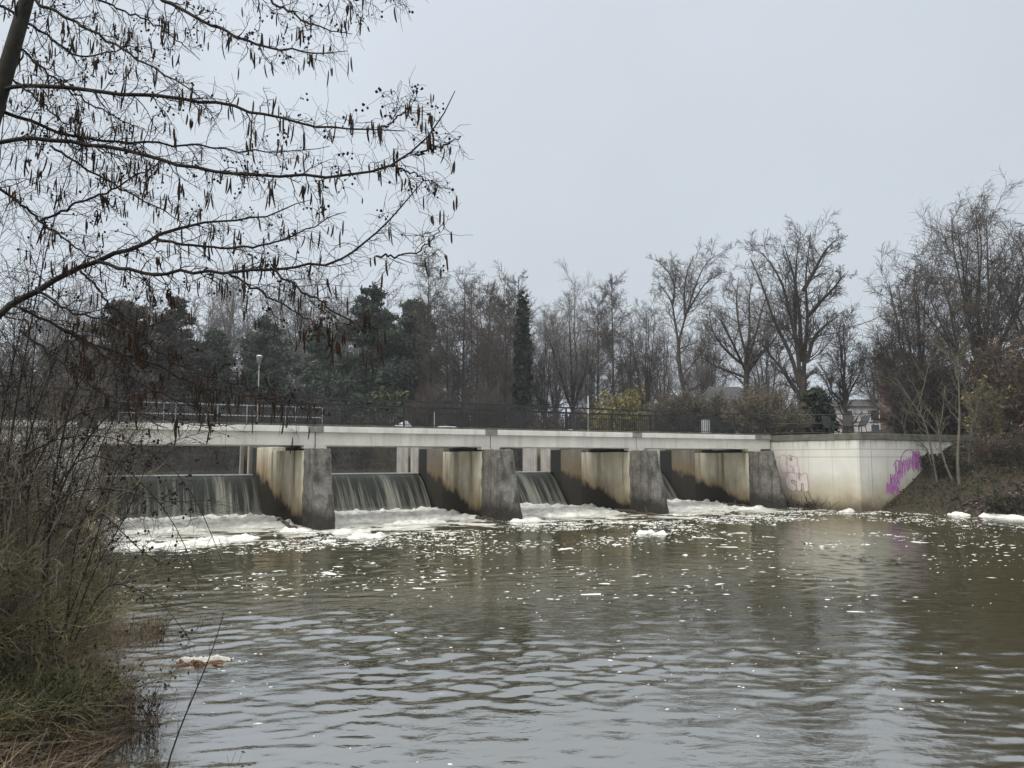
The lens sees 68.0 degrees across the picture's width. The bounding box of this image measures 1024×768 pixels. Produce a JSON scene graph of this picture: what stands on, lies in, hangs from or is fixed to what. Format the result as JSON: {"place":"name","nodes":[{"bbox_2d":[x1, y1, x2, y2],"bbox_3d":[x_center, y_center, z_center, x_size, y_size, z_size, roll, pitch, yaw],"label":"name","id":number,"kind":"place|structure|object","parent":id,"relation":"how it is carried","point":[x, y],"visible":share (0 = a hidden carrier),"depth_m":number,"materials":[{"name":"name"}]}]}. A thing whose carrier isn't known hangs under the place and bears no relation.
{"place":"outdoors","nodes":[
{"label":"outdoors","id":0,"kind":"place"},
{"bbox_2d":[100,468,524,476],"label":"reservoir water","id":1,"kind":"structure","parent":0,"point":[195,472],"depth_m":44.90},
{"bbox_2d":[0,424,1023,767],"bbox_3d":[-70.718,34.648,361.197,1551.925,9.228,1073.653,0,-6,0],"label":"ground","id":2,"kind":"structure","parent":0,"point":[920,480],"depth_m":36.22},
{"bbox_2d":[1,443,99,527],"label":"abutment wall","id":3,"kind":"structure","parent":2,"relation":"on","point":[92,501],"depth_m":25.16,"materials":[{"name":"concrete"}]},
{"bbox_2d":[0,385,770,449],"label":"footbridge","id":4,"kind":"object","parent":3,"relation":"on","point":[326,434],"visible":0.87,"depth_m":32.51,"materials":[{"name":"concrete"}]},
{"bbox_2d":[120,401,322,423],"bbox_3d":[-11.465,1.314,30.511,7.731,1.000,0.047,3,-6,-29],"label":"barrier rail","id":5,"kind":"object","parent":4,"relation":"on","point":[246,415],"visible":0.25,"depth_m":30.64,"materials":[{"name":"metal"}]},
{"bbox_2d":[26,260,103,396],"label":"bare tree","id":6,"kind":"object","parent":2,"relation":"on","point":[69,301],"visible":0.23,"depth_m":96.93,"materials":[{"name":"brown plant"}]},
{"bbox_2d":[0,248,138,563],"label":"whip shrub","id":7,"kind":"object","parent":2,"relation":"on","point":[63,423],"visible":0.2,"depth_m":10.34,"materials":[{"name":"plant"}]},
{"bbox_2d":[6,578,142,767],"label":"grass","id":8,"kind":"structure","parent":2,"relation":"on","point":[99,724],"depth_m":6.90,"materials":[{"name":"brown plant"}]},
{"bbox_2d":[0,370,149,567],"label":"whip shrub","id":9,"kind":"object","parent":2,"relation":"on","point":[78,447],"visible":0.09,"depth_m":12.09,"materials":[{"name":"plant"}]},
{"bbox_2d":[0,516,159,692],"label":"brush thicket","id":10,"kind":"object","parent":2,"relation":"on","point":[24,627],"visible":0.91,"depth_m":6.60,"materials":[{"name":"brown plant"}]},
{"bbox_2d":[0,40,160,592],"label":"whip shrub","id":11,"kind":"object","parent":2,"relation":"on","point":[22,371],"visible":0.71,"depth_m":7.25,"materials":[{"name":"plant"}]},
{"bbox_2d":[0,399,173,694],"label":"brush thicket","id":12,"kind":"object","parent":2,"relation":"on","point":[61,569],"visible":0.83,"depth_m":6.85,"materials":[{"name":"plant"}]},
{"bbox_2d":[0,479,173,672],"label":"brush thicket","id":13,"kind":"object","parent":2,"relation":"on","point":[58,629],"visible":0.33,"depth_m":8.08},
{"bbox_2d":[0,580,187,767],"bbox_3d":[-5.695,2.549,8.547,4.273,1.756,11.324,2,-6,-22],"label":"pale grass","id":14,"kind":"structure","parent":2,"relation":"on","point":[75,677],"depth_m":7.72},
{"bbox_2d":[0,630,189,767],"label":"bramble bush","id":15,"kind":"object","parent":2,"relation":"on","point":[65,692],"visible":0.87,"depth_m":6.46,"materials":[{"name":"green plant"}]},
{"bbox_2d":[0,410,192,619],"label":"brush thicket","id":16,"kind":"object","parent":2,"relation":"on","point":[94,495],"visible":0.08,"depth_m":10.48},
{"bbox_2d":[6,481,206,662],"bbox_3d":[-5.597,2.387,9.612,2.673,2.380,2.190,-3,-6,29],"label":"brush thicket","id":17,"kind":"object","parent":2,"relation":"on","point":[107,611],"visible":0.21,"depth_m":9.41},
{"bbox_2d":[0,314,218,662],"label":"whip shrub","id":18,"kind":"object","parent":2,"relation":"on","point":[119,455],"visible":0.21,"depth_m":8.94,"materials":[{"name":"plant"}]},
{"bbox_2d":[0,184,225,660],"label":"whip shrub","id":19,"kind":"object","parent":2,"relation":"on","point":[77,433],"visible":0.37,"depth_m":8.57,"materials":[{"name":"plant"}]},
{"bbox_2d":[0,578,234,767],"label":"dry grass","id":20,"kind":"structure","parent":2,"relation":"on","point":[94,723],"depth_m":6.82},
{"bbox_2d":[0,334,246,678],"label":"arching shrub","id":21,"kind":"object","parent":2,"relation":"on","point":[54,482],"visible":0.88,"depth_m":7.17,"materials":[{"name":"plant"}]},
{"bbox_2d":[53,298,202,419],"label":"conifer","id":22,"kind":"object","parent":2,"relation":"on","point":[133,313],"visible":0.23,"depth_m":69.16,"materials":[{"name":"green plant"}]},
{"bbox_2d":[98,658,195,743],"bbox_3d":[-3.305,2.983,6.925,0.684,0.793,0.998,-1,-6,13],"label":"dead weed","id":23,"kind":"object","parent":2,"relation":"on","point":[148,712],"visible":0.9,"depth_m":6.93,"materials":[{"name":"brown plant"}]},
{"bbox_2d":[97,474,252,519],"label":"weir sill","id":24,"kind":"structure","parent":2,"relation":"on","point":[187,475],"depth_m":33.87,"materials":[{"name":"concrete"}]},
{"bbox_2d":[98,476,262,518],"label":"waterfall","id":25,"kind":"structure","parent":24,"relation":"on","point":[244,492],"depth_m":32.51,"materials":[{"name":"liquid"}]},
{"bbox_2d":[128,295,222,416],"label":"conifer","id":26,"kind":"object","parent":2,"relation":"on","point":[186,349],"visible":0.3,"depth_m":72.79,"materials":[{"name":"green plant"}]},
{"bbox_2d":[158,613,223,767],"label":"lone twig","id":27,"kind":"object","parent":2,"relation":"on","point":[191,700],"visible":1,"depth_m":4.82,"materials":[{"name":"plant"}]},
{"bbox_2d":[186,329,243,421],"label":"conifer","id":28,"kind":"object","parent":2,"relation":"on","point":[219,338],"visible":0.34,"depth_m":76.08,"materials":[{"name":"green plant"}]},
{"bbox_2d":[200,248,272,390],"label":"bare tree","id":29,"kind":"object","parent":2,"relation":"on","point":[232,309],"visible":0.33,"depth_m":100.75,"materials":[{"name":"brown plant"}]},
{"bbox_2d":[0,0,473,453],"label":"alder tree","id":30,"kind":"object","parent":2,"relation":"on","point":[10,59],"visible":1,"depth_m":4.00,"materials":[{"name":"brown plant"}]},
{"bbox_2d":[222,315,301,423],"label":"conifer","id":31,"kind":"object","parent":2,"relation":"on","point":[274,362],"visible":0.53,"depth_m":78.60,"materials":[{"name":"green plant"}]},
{"bbox_2d":[239,445,334,529],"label":"weir pier","id":32,"kind":"structure","parent":2,"relation":"on","point":[295,485],"depth_m":29.75,"materials":[{"name":"concrete"}]},
{"bbox_2d":[271,271,318,412],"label":"bare tree","id":33,"kind":"object","parent":2,"relation":"on","point":[294,313],"visible":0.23,"depth_m":102.35,"materials":[{"name":"brown plant"}]},
{"bbox_2d":[0,391,602,470],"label":"undergrowth","id":34,"kind":"object","parent":2,"relation":"on","point":[237,450],"visible":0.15,"depth_m":53.81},
{"bbox_2d":[281,327,347,421],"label":"conifer","id":35,"kind":"object","parent":2,"relation":"on","point":[319,360],"visible":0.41,"depth_m":79.67,"materials":[{"name":"green plant"}]},
{"bbox_2d":[322,283,359,375],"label":"bare tree","id":36,"kind":"object","parent":2,"relation":"on","point":[342,311],"visible":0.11,"depth_m":98.88,"materials":[{"name":"brown plant"}]},
{"bbox_2d":[307,281,422,424],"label":"conifer","id":37,"kind":"object","parent":2,"relation":"on","point":[391,376],"visible":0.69,"depth_m":70.72,"materials":[{"name":"green plant"}]},
{"bbox_2d":[332,472,416,474],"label":"weir sill","id":38,"kind":"structure","parent":2,"relation":"on","point":[371,473],"depth_m":37.54,"materials":[{"name":"concrete"}]},
{"bbox_2d":[332,474,431,511],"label":"waterfall","id":39,"kind":"structure","parent":38,"relation":"on","point":[368,492],"depth_m":36.40,"materials":[{"name":"liquid"}]},
{"bbox_2d":[353,386,415,425],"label":"bush","id":40,"kind":"object","parent":2,"relation":"on","point":[383,395],"visible":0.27,"depth_m":65.35,"materials":[{"name":"green plant"}]},
{"bbox_2d":[395,245,452,404],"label":"bare alder","id":41,"kind":"object","parent":2,"relation":"on","point":[427,341],"visible":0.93,"depth_m":71.29,"materials":[{"name":"brown plant"}]},
{"bbox_2d":[397,298,451,423],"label":"conifer","id":42,"kind":"object","parent":2,"relation":"on","point":[405,318],"visible":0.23,"depth_m":77.15,"materials":[{"name":"green plant"}]},
{"bbox_2d":[398,380,465,426],"bbox_3d":[-6.581,2.332,62.268,6.062,5.537,4.543,0,-6,0],"label":"bush","id":43,"kind":"object","parent":2,"relation":"on","point":[433,398],"visible":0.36,"depth_m":61.77,"materials":[{"name":"green plant"}]},
{"bbox_2d":[425,293,481,412],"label":"bare alder","id":44,"kind":"object","parent":2,"relation":"on","point":[438,314],"visible":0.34,"depth_m":80.28,"materials":[{"name":"brown plant"}]},
{"bbox_2d":[397,447,522,520],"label":"weir pier","id":45,"kind":"structure","parent":2,"relation":"on","point":[480,481],"depth_m":33.79,"materials":[{"name":"concrete"}]},
{"bbox_2d":[433,261,502,407],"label":"bare alder","id":46,"kind":"object","parent":2,"relation":"on","point":[456,325],"visible":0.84,"depth_m":75.26,"materials":[{"name":"brown plant"}]},
{"bbox_2d":[438,295,512,417],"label":"bare alder","id":47,"kind":"object","parent":2,"relation":"on","point":[490,343],"visible":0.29,"depth_m":82.78,"materials":[{"name":"brown plant"}]},
{"bbox_2d":[453,380,514,427],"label":"bush","id":48,"kind":"object","parent":2,"relation":"on","point":[478,400],"visible":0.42,"depth_m":62.77,"materials":[{"name":"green plant"}]},
{"bbox_2d":[453,278,519,414],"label":"bare alder","id":49,"kind":"object","parent":2,"relation":"on","point":[493,312],"visible":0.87,"depth_m":73.25,"materials":[{"name":"brown plant"}]},
{"bbox_2d":[470,290,537,422],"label":"bare alder","id":50,"kind":"object","parent":2,"relation":"on","point":[505,354],"visible":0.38,"depth_m":79.45,"materials":[{"name":"brown plant"}]},
{"bbox_2d":[0,259,1022,427],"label":"wood","id":51,"kind":"object","parent":2,"relation":"on","point":[235,344],"visible":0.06,"depth_m":93.12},
{"bbox_2d":[495,269,540,426],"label":"ivy tree","id":52,"kind":"object","parent":2,"relation":"on","point":[523,343],"visible":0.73,"depth_m":74.27,"materials":[{"name":"green plant"}]},
{"bbox_2d":[516,471,546,472],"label":"weir sill","id":53,"kind":"structure","parent":2,"relation":"on","point":[531,471],"depth_m":41.98,"materials":[{"name":"concrete"}]},
{"bbox_2d":[516,472,566,504],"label":"waterfall","id":54,"kind":"structure","parent":53,"relation":"on","point":[538,488],"depth_m":40.67,"materials":[{"name":"liquid"}]},
{"bbox_2d":[513,314,578,425],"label":"bare tree","id":55,"kind":"object","parent":2,"relation":"on","point":[540,371],"visible":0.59,"depth_m":83.84,"materials":[{"name":"brown plant"}]},
{"bbox_2d":[531,297,590,420],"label":"bare tree","id":56,"kind":"object","parent":2,"relation":"on","point":[556,391],"visible":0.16,"depth_m":96.12,"materials":[{"name":"brown plant"}]},
{"bbox_2d":[529,259,622,429],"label":"bare tree","id":57,"kind":"object","parent":2,"relation":"on","point":[573,398],"visible":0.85,"depth_m":79.67,"materials":[{"name":"brown plant"}]},
{"bbox_2d":[553,318,624,416],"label":"bare tree","id":58,"kind":"object","parent":2,"relation":"on","point":[587,396],"visible":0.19,"depth_m":92.91,"materials":[{"name":"brown plant"}]},
{"bbox_2d":[523,448,668,514],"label":"weir pier","id":59,"kind":"structure","parent":2,"relation":"on","point":[612,479],"depth_m":38.22,"materials":[{"name":"concrete"}]},
{"bbox_2d":[572,291,629,417],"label":"bare alder","id":60,"kind":"object","parent":2,"relation":"on","point":[599,378],"visible":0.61,"depth_m":82.54,"materials":[{"name":"brown plant"}]},
{"bbox_2d":[581,268,648,411],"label":"bare alder","id":61,"kind":"object","parent":2,"relation":"on","point":[612,283],"visible":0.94,"depth_m":73.24,"materials":[{"name":"brown plant"}]},
{"bbox_2d":[579,383,652,451],"bbox_3d":[8.373,2.604,58.013,6.253,5.195,5.169,2,-6,-17],"label":"bush","id":62,"kind":"object","parent":2,"relation":"on","point":[633,404],"visible":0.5,"depth_m":57.25,"materials":[{"name":"green plant"}]},
{"bbox_2d":[595,316,659,413],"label":"bare tree","id":63,"kind":"object","parent":2,"relation":"on","point":[628,360],"visible":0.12,"depth_m":97.25,"materials":[{"name":"brown plant"}]},
{"bbox_2d":[606,290,678,409],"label":"bare tree","id":64,"kind":"object","parent":2,"relation":"on","point":[649,380],"visible":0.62,"depth_m":77.04,"materials":[{"name":"brown plant"}]},
{"bbox_2d":[626,312,696,414],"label":"bare tree","id":65,"kind":"object","parent":2,"relation":"on","point":[670,379],"visible":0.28,"depth_m":95.07,"materials":[{"name":"brown plant"}]},
{"bbox_2d":[637,386,713,432],"bbox_3d":[11.417,2.199,52.135,6.166,4.164,4.434,0,-6,0],"label":"willow bush","id":66,"kind":"object","parent":2,"relation":"on","point":[684,403],"visible":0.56,"depth_m":51.38,"materials":[{"name":"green plant"}]},
{"bbox_2d":[646,231,739,411],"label":"bare tree","id":67,"kind":"object","parent":2,"relation":"on","point":[688,307],"visible":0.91,"depth_m":70.78,"materials":[{"name":"brown plant"}]},
{"bbox_2d":[670,312,738,396],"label":"bare tree","id":68,"kind":"object","parent":2,"relation":"on","point":[706,367],"visible":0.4,"depth_m":88.04,"materials":[{"name":"brown plant"}]},
{"bbox_2d":[671,325,739,409],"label":"bare tree","id":69,"kind":"object","parent":2,"relation":"on","point":[691,383],"visible":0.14,"depth_m":98.33,"materials":[{"name":"brown plant"}]},
{"bbox_2d":[628,449,787,508],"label":"weir pier","id":70,"kind":"structure","parent":2,"relation":"on","point":[752,477],"depth_m":41.91,"materials":[{"name":"concrete"}]},
{"bbox_2d":[691,388,738,432],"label":"bush","id":71,"kind":"object","parent":2,"relation":"on","point":[717,408],"visible":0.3,"depth_m":51.16,"materials":[{"name":"brown plant"}]},
{"bbox_2d":[691,386,760,413],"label":"house","id":72,"kind":"structure","parent":2,"relation":"on","point":[729,392],"depth_m":79.89,"materials":[{"name":"paint"}]},
{"bbox_2d":[693,261,791,405],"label":"bare tree","id":73,"kind":"object","parent":2,"relation":"on","point":[747,357],"visible":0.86,"depth_m":67.39,"materials":[{"name":"brown plant"}]},
{"bbox_2d":[719,378,815,435],"bbox_3d":[16.636,1.760,50.034,6.630,4.313,5.055,0,-6,0],"label":"willow bush","id":74,"kind":"object","parent":2,"relation":"on","point":[757,404],"visible":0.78,"depth_m":49.21,"materials":[{"name":"brown plant"}]},
{"bbox_2d":[722,291,816,408],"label":"bare tree","id":75,"kind":"object","parent":2,"relation":"on","point":[767,368],"visible":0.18,"depth_m":91.73,"materials":[{"name":"brown plant"}]},
{"bbox_2d":[723,205,887,410],"bbox_3d":[23.743,-4.767,61.140,12.851,19.539,8.934,0,-6,0],"label":"bare tree","id":76,"kind":"object","parent":2,"relation":"on","point":[794,314],"visible":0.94,"depth_m":61.30,"materials":[{"name":"brown plant"}]},
{"bbox_2d":[791,385,842,434],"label":"yew bush","id":77,"kind":"object","parent":2,"relation":"on","point":[816,399],"visible":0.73,"depth_m":51.27,"materials":[{"name":"green plant"}]},
{"bbox_2d":[808,303,878,431],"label":"bare tree","id":78,"kind":"object","parent":2,"relation":"on","point":[842,385],"visible":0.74,"depth_m":65.99,"materials":[{"name":"brown plant"}]},
{"bbox_2d":[731,433,983,511],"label":"abutment wall","id":79,"kind":"structure","parent":2,"relation":"on","point":[861,472],"depth_m":38.08,"materials":[{"name":"concrete"}]},
{"bbox_2d":[770,413,894,434],"bbox_3d":[16.927,2.151,40.388,6.089,1.101,0.047,-2,-6,23],"label":"terrace railing","id":80,"kind":"object","parent":79,"relation":"on","point":[799,423],"visible":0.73,"depth_m":40.41,"materials":[{"name":"metal"}]},
{"bbox_2d":[831,399,901,433],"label":"house","id":81,"kind":"structure","parent":2,"relation":"on","point":[864,407],"depth_m":90.13,"materials":[{"name":"paint"}]},
{"bbox_2d":[850,334,901,401],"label":"bare tree","id":82,"kind":"object","parent":2,"relation":"on","point":[874,398],"visible":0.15,"depth_m":92.50,"materials":[{"name":"brown plant"}]},
{"bbox_2d":[849,313,914,427],"bbox_3d":[30.449,-0.519,60.481,6.222,10.937,6.462,-4,-7,33],"label":"bare tree","id":83,"kind":"object","parent":2,"relation":"on","point":[879,367],"visible":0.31,"depth_m":60.04,"materials":[{"name":"brown plant"}]},
{"bbox_2d":[872,389,933,479],"bbox_3d":[20.184,2.681,39.434,2.657,5.025,2.304,-2,-6,21],"label":"sapling","id":84,"kind":"object","parent":2,"relation":"on","point":[902,415],"visible":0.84,"depth_m":39.05,"materials":[{"name":"brown plant"}]},
{"bbox_2d":[873,357,937,482],"bbox_3d":[20.478,1.838,38.541,3.435,6.705,1.990,0,-6,0],"label":"sapling","id":85,"kind":"object","parent":2,"relation":"on","point":[928,438],"visible":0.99,"depth_m":38.82,"materials":[{"name":"brown plant"}]},
{"bbox_2d":[867,350,982,435],"bbox_3d":[25.879,0.852,47.152,7.440,6.048,5.761,0,-6,0],"label":"bush","id":86,"kind":"object","parent":2,"relation":"on","point":[931,395],"visible":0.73,"depth_m":46.29,"materials":[{"name":"brown plant"}]},
{"bbox_2d":[833,225,1016,396],"bbox_3d":[31.087,-3.763,57.791,11.235,16.892,9.512,0,-6,0],"label":"bare tree","id":87,"kind":"object","parent":2,"relation":"on","point":[915,347],"visible":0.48,"depth_m":57.20,"materials":[{"name":"brown plant"}]},
{"bbox_2d":[907,382,953,481],"bbox_3d":[21.102,2.490,38.089,2.111,5.227,1.768,-3,-7,31],"label":"sapling","id":88,"kind":"object","parent":2,"relation":"on","point":[939,436],"visible":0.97,"depth_m":37.74,"materials":[{"name":"brown plant"}]},
{"bbox_2d":[920,325,977,484],"bbox_3d":[22.186,1.083,37.797,2.797,8.335,2.410,0,-6,0],"label":"sapling","id":89,"kind":"object","parent":2,"relation":"on","point":[957,367],"visible":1,"depth_m":37.78,"materials":[{"name":"brown plant"}]},
{"bbox_2d":[924,450,976,477],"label":"bush","id":90,"kind":"object","parent":2,"relation":"on","point":[950,459],"visible":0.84,"depth_m":37.39,"materials":[{"name":"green plant"}]},
{"bbox_2d":[883,166,1023,392],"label":"bare tree","id":91,"kind":"object","parent":2,"relation":"on","point":[971,308],"visible":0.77,"depth_m":52.15,"materials":[{"name":"brown plant"}]},
{"bbox_2d":[887,434,1023,511],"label":"ground cover","id":92,"kind":"object","parent":2,"relation":"on","point":[974,482],"visible":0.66,"depth_m":36.44,"materials":[{"name":"brown plant"}]},
{"bbox_2d":[889,436,1023,515],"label":"fallen leaves","id":93,"kind":"object","parent":2,"relation":"on","point":[978,509],"visible":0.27,"depth_m":34.63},
{"bbox_2d":[960,371,990,461],"bbox_3d":[23.211,1.997,37.924,1.286,5.519,2.273,-3,-6,25],"label":"sapling","id":94,"kind":"object","parent":2,"relation":"on","point":[973,418],"visible":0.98,"depth_m":38.05,"materials":[{"name":"brown plant"}]},
{"bbox_2d":[955,375,1012,438],"bbox_3d":[26.206,1.588,42.055,2.930,4.251,2.491,0,-6,0],"label":"bush","id":95,"kind":"object","parent":2,"relation":"on","point":[988,422],"visible":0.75,"depth_m":41.69,"materials":[{"name":"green plant"}]},
{"bbox_2d":[949,321,1023,436],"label":"bush","id":96,"kind":"object","parent":2,"relation":"on","point":[989,379],"visible":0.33,"depth_m":44.88,"materials":[{"name":"brown plant"}]},
{"bbox_2d":[955,209,1023,363],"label":"bare tree","id":97,"kind":"object","parent":2,"relation":"on","point":[1010,283],"visible":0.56,"depth_m":50.98,"materials":[{"name":"brown plant"}]},
{"bbox_2d":[967,427,1017,464],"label":"bush","id":98,"kind":"object","parent":2,"relation":"on","point":[981,447],"visible":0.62,"depth_m":37.19,"materials":[{"name":"brown plant"}]},
{"bbox_2d":[978,489,1023,514],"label":"bush","id":99,"kind":"object","parent":2,"relation":"on","point":[1004,505],"visible":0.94,"depth_m":33.05,"materials":[{"name":"brown plant"}]},
{"bbox_2d":[983,419,1023,464],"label":"bush","id":100,"kind":"object","parent":2,"relation":"on","point":[1018,446],"visible":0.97,"depth_m":36.31,"materials":[{"name":"brown plant"}]},
{"bbox_2d":[991,331,1023,435],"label":"bush","id":101,"kind":"object","parent":2,"relation":"on","point":[1017,397],"visible":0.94,"depth_m":41.46,"materials":[{"name":"brown plant"}]},
{"bbox_2d":[0,0,1023,430],"label":"sky","id":102,"kind":"structure","parent":0,"point":[602,137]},
{"bbox_2d":[81,507,1023,767],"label":"river water","id":103,"kind":"structure","parent":0,"point":[537,691],"depth_m":10.41,"materials":[{"name":"liquid"}]},
{"bbox_2d":[92,614,172,652],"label":"reed tuft","id":104,"kind":"object","parent":103,"relation":"in","point":[151,627],"visible":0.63,"depth_m":10.90,"materials":[{"name":"brown plant"}]},
{"bbox_2d":[170,655,233,667],"bbox_3d":[-3.911,3.489,9.505,0.831,0.124,0.390,1,-6,-6],"label":"foam","id":105,"kind":"object","parent":103,"relation":"on","point":[214,659],"visible":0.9,"depth_m":9.52,"materials":[{"name":"white liquid"}]},
{"bbox_2d":[98,498,1023,554],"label":"foam","id":106,"kind":"object","parent":103,"relation":"on","point":[423,515],"visible":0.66,"depth_m":30.78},
{"bbox_2d":[106,508,1023,764],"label":"foam flecks","id":107,"kind":"object","parent":103,"relation":"on","point":[448,532],"visible":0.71,"depth_m":23.74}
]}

